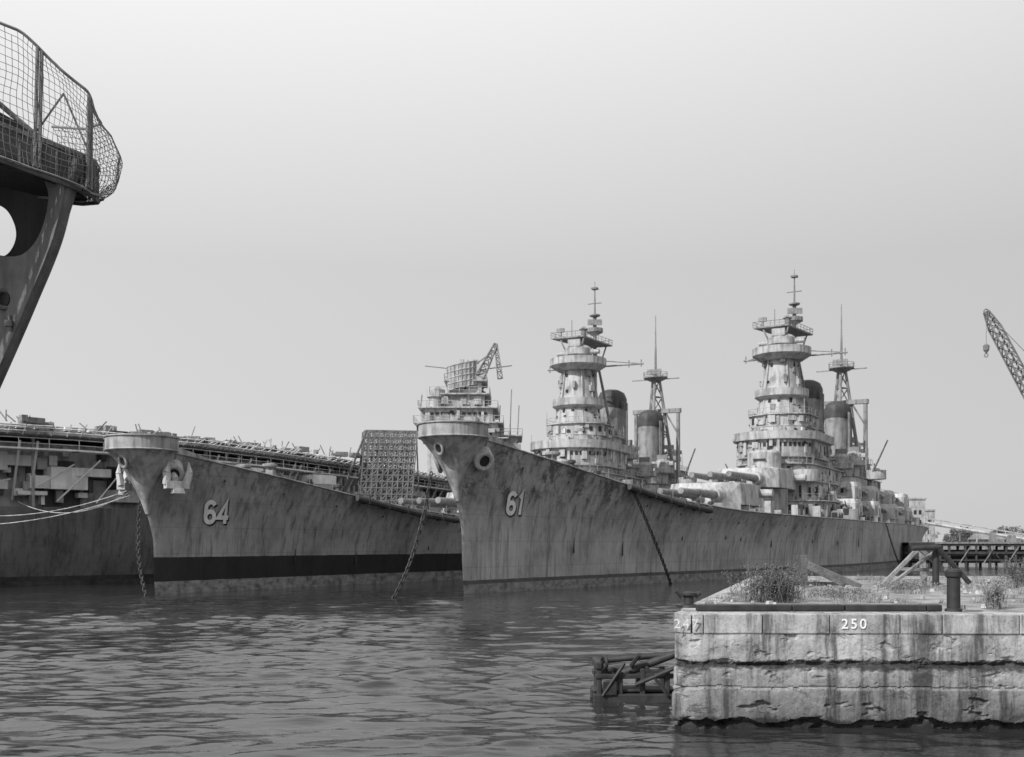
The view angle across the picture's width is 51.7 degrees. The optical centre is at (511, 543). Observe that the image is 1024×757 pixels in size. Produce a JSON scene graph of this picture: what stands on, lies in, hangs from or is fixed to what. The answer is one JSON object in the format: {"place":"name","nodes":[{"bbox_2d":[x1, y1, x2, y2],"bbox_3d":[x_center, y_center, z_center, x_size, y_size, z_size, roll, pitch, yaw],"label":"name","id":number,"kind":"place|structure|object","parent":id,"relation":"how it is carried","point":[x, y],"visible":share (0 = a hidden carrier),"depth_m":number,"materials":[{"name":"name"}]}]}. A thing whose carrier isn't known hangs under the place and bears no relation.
{"place":"outdoors","nodes":[
{"label":"outdoors","id":0,"kind":"place"},
{"bbox_2d":[0,563,1023,756],"bbox_3d":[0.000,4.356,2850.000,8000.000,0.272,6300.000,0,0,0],"label":"water","id":1,"kind":"structure","parent":0,"point":[443,668],"depth_m":34.42,"materials":[{"name":"grey liquid"}]},
{"bbox_2d":[0,21,122,387],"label":"moored ship bow","id":2,"kind":"object","parent":1,"relation":"on","point":[47,184],"visible":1,"depth_m":35.26,"materials":[{"name":"paint"}]},
{"bbox_2d":[136,499,147,595],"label":"anchor chain","id":3,"kind":"object","parent":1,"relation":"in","point":[138,557],"visible":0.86,"depth_m":89.61,"materials":[{"name":"metal"}]},
{"bbox_2d":[0,343,522,585],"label":"aircraft carrier","id":4,"kind":"object","parent":1,"relation":"on","point":[49,468],"visible":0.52,"depth_m":116.77,"materials":[{"name":"paint"}]},
{"bbox_2d":[417,386,493,434],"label":"island windows","id":5,"kind":"structure","parent":4,"relation":"in","point":[431,413],"depth_m":192.48,"materials":[{"name":"black glass"}]},
{"bbox_2d":[103,287,696,593],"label":"battleship","id":6,"kind":"object","parent":1,"relation":"on","point":[216,525],"visible":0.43,"depth_m":108.42,"materials":[{"name":"paint"}]},
{"bbox_2d":[1,491,129,523],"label":"mooring lines","id":7,"kind":"object","parent":6,"relation":"attached to","point":[67,508],"visible":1,"depth_m":92.16,"materials":[{"name":"fabric"}]},
{"bbox_2d":[391,471,432,597],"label":"anchor chain","id":8,"kind":"object","parent":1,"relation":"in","point":[397,590],"visible":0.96,"depth_m":86.92,"materials":[{"name":"metal"}]},
{"bbox_2d":[590,650,674,702],"bbox_3d":[3.619,3.698,29.702,2.738,1.774,1.497,0,0,0],"label":"floating fender","id":9,"kind":"object","parent":1,"relation":"on","point":[614,689],"visible":0.77,"depth_m":29.20,"materials":[{"name":"wood"}]},
{"bbox_2d":[417,269,928,593],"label":"battleship","id":10,"kind":"object","parent":1,"relation":"on","point":[801,479],"visible":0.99,"depth_m":128.31,"materials":[{"name":"paint"}]},
{"bbox_2d":[632,491,671,582],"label":"anchor chain","id":11,"kind":"object","parent":10,"relation":"hanging from","point":[654,540],"visible":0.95,"depth_m":112.21,"materials":[{"name":"metal"}]},
{"bbox_2d":[885,523,899,563],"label":"anchor chain","id":12,"kind":"object","parent":10,"relation":"hanging from","point":[892,544],"visible":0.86,"depth_m":189.25,"materials":[{"name":"metal"}]},
{"bbox_2d":[924,517,1023,541],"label":"gangway","id":13,"kind":"object","parent":10,"relation":"attached to","point":[962,529],"visible":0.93,"depth_m":213.65,"materials":[{"name":"paint"}]},
{"bbox_2d":[901,542,1023,565],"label":"timber pier","id":14,"kind":"structure","parent":1,"relation":"in","point":[967,556],"depth_m":201.57,"materials":[{"name":"wood"}]},
{"bbox_2d":[0,0,1023,541],"label":"sky","id":15,"kind":"structure","parent":0,"point":[315,206],"materials":[{"name":"grey"}]},
{"bbox_2d":[672,576,1023,729],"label":"concrete quay","id":16,"kind":"structure","parent":0,"point":[964,669],"depth_m":24.96,"materials":[{"name":"concrete"}]},
{"bbox_2d":[675,589,700,607],"bbox_3d":[4.605,1.427,27.600,0.689,0.485,0.551,0,0,0],"label":"mooring bollard","id":17,"kind":"object","parent":16,"relation":"on","point":[688,596],"visible":0.95,"depth_m":27.48,"materials":[{"name":"metal"}]},
{"bbox_2d":[721,563,813,602],"bbox_3d":[7.562,1.111,30.482,2.159,1.161,2.290,0,0,-43],"label":"weed bush","id":18,"kind":"object","parent":16,"relation":"on","point":[772,580],"visible":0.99,"depth_m":30.31,"materials":[{"name":"grey plant"}]},
{"bbox_2d":[755,571,806,599],"bbox_3d":[8.007,1.263,31.482,1.362,0.858,1.301,0,0,-22],"label":"weed bush","id":19,"kind":"object","parent":16,"relation":"on","point":[792,593],"visible":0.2,"depth_m":31.37,"materials":[{"name":"grey plant"}]},
{"bbox_2d":[696,604,941,611],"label":"timber curb","id":20,"kind":"structure","parent":16,"relation":"on","point":[818,607],"depth_m":25.98,"materials":[{"name":"wood"}]},
{"bbox_2d":[792,555,861,586],"bbox_3d":[12.501,1.110,41.504,2.669,1.326,3.128,0,0,0],"label":"timber brace","id":21,"kind":"object","parent":16,"relation":"on","point":[832,576],"visible":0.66,"depth_m":41.10,"materials":[{"name":"grey wood"}]},
{"bbox_2d":[799,585,890,597],"bbox_3d":[10.370,1.541,33.096,2.277,0.470,2.409,0,0,-18],"label":"weed bush","id":22,"kind":"object","parent":16,"relation":"on","point":[840,591],"visible":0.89,"depth_m":32.79,"materials":[{"name":"grey plant"}]},
{"bbox_2d":[705,574,1023,603],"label":"grass tufts","id":23,"kind":"object","parent":16,"relation":"on","point":[856,599],"visible":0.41,"depth_m":34.93,"materials":[{"name":"grey plant"}]},
{"bbox_2d":[730,577,1023,608],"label":"rubble","id":24,"kind":"object","parent":16,"relation":"on","point":[921,597],"visible":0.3,"depth_m":35.44,"materials":[{"name":"concrete"}]},
{"bbox_2d":[872,578,939,590],"bbox_3d":[14.277,1.496,38.084,2.058,0.476,2.186,0,0,-36],"label":"weed bush","id":25,"kind":"object","parent":16,"relation":"on","point":[914,584],"visible":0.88,"depth_m":37.86,"materials":[{"name":"grey plant"}]},
{"bbox_2d":[881,551,961,586],"bbox_3d":[15.715,0.892,41.149,3.221,1.591,1.497,0,0,-18],"label":"timber brace","id":26,"kind":"object","parent":16,"relation":"on","point":[924,556],"visible":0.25,"depth_m":40.92,"materials":[{"name":"grey wood"}]},
{"bbox_2d":[911,544,971,585],"bbox_3d":[16.440,0.826,40.562,2.282,1.603,0.524,0,0,0],"label":"timber brace","id":27,"kind":"object","parent":16,"relation":"on","point":[937,549],"visible":0.92,"depth_m":40.36,"materials":[{"name":"wood"}]},
{"bbox_2d":[944,569,962,611],"bbox_3d":[10.850,1.145,25.950,0.420,1.050,0.420,0,0,0],"label":"bollard post","id":28,"kind":"object","parent":16,"relation":"on","point":[953,576],"visible":1,"depth_m":25.81,"materials":[{"name":"metal"}]},
{"bbox_2d":[978,577,1017,609],"bbox_3d":[12.462,1.271,27.251,0.994,0.843,0.937,0,0,-27],"label":"weed bush","id":29,"kind":"object","parent":16,"relation":"on","point":[993,596],"visible":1,"depth_m":27.14,"materials":[{"name":"grey plant"}]},
{"bbox_2d":[993,555,1023,587],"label":"weed bush","id":30,"kind":"object","parent":16,"relation":"on","point":[1019,578],"visible":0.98,"depth_m":39.90,"materials":[{"name":"grey plant"}]},
{"bbox_2d":[943,546,963,549],"bbox_3d":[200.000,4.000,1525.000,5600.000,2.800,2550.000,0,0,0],"label":"shore","id":31,"kind":"structure","parent":0,"point":[953,548],"depth_m":534.64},
{"bbox_2d":[909,498,935,541],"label":"harbour building","id":32,"kind":"structure","parent":31,"relation":"on","point":[917,506],"depth_m":345.00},
{"bbox_2d":[914,510,930,541],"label":"windows","id":33,"kind":"structure","parent":32,"relation":"in","point":[914,510],"depth_m":344.89,"materials":[{"name":"black glass"}]},
{"bbox_2d":[935,530,995,541],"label":"distant tree line","id":34,"kind":"object","parent":31,"relation":"on","point":[946,537],"visible":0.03,"depth_m":905.50,"materials":[{"name":"grey plant"}]},
{"bbox_2d":[947,525,1023,547],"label":"distant tree line","id":35,"kind":"object","parent":31,"relation":"on","point":[965,535],"visible":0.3,"depth_m":615.96,"materials":[{"name":"grey plant"}]},
{"bbox_2d":[968,533,1023,549],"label":"warehouse","id":36,"kind":"structure","parent":31,"relation":"on","point":[982,538],"depth_m":420.21,"materials":[{"name":"paint"}]},
{"bbox_2d":[983,309,1023,398],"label":"dock crane","id":37,"kind":"object","parent":31,"relation":"on","point":[986,314],"visible":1,"depth_m":299.52,"materials":[{"name":"paint"}]},
{"bbox_2d":[959,532,1020,541],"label":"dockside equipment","id":38,"kind":"object","parent":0,"point":[1009,538],"visible":0.78,"depth_m":204.29,"materials":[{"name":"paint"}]}
]}

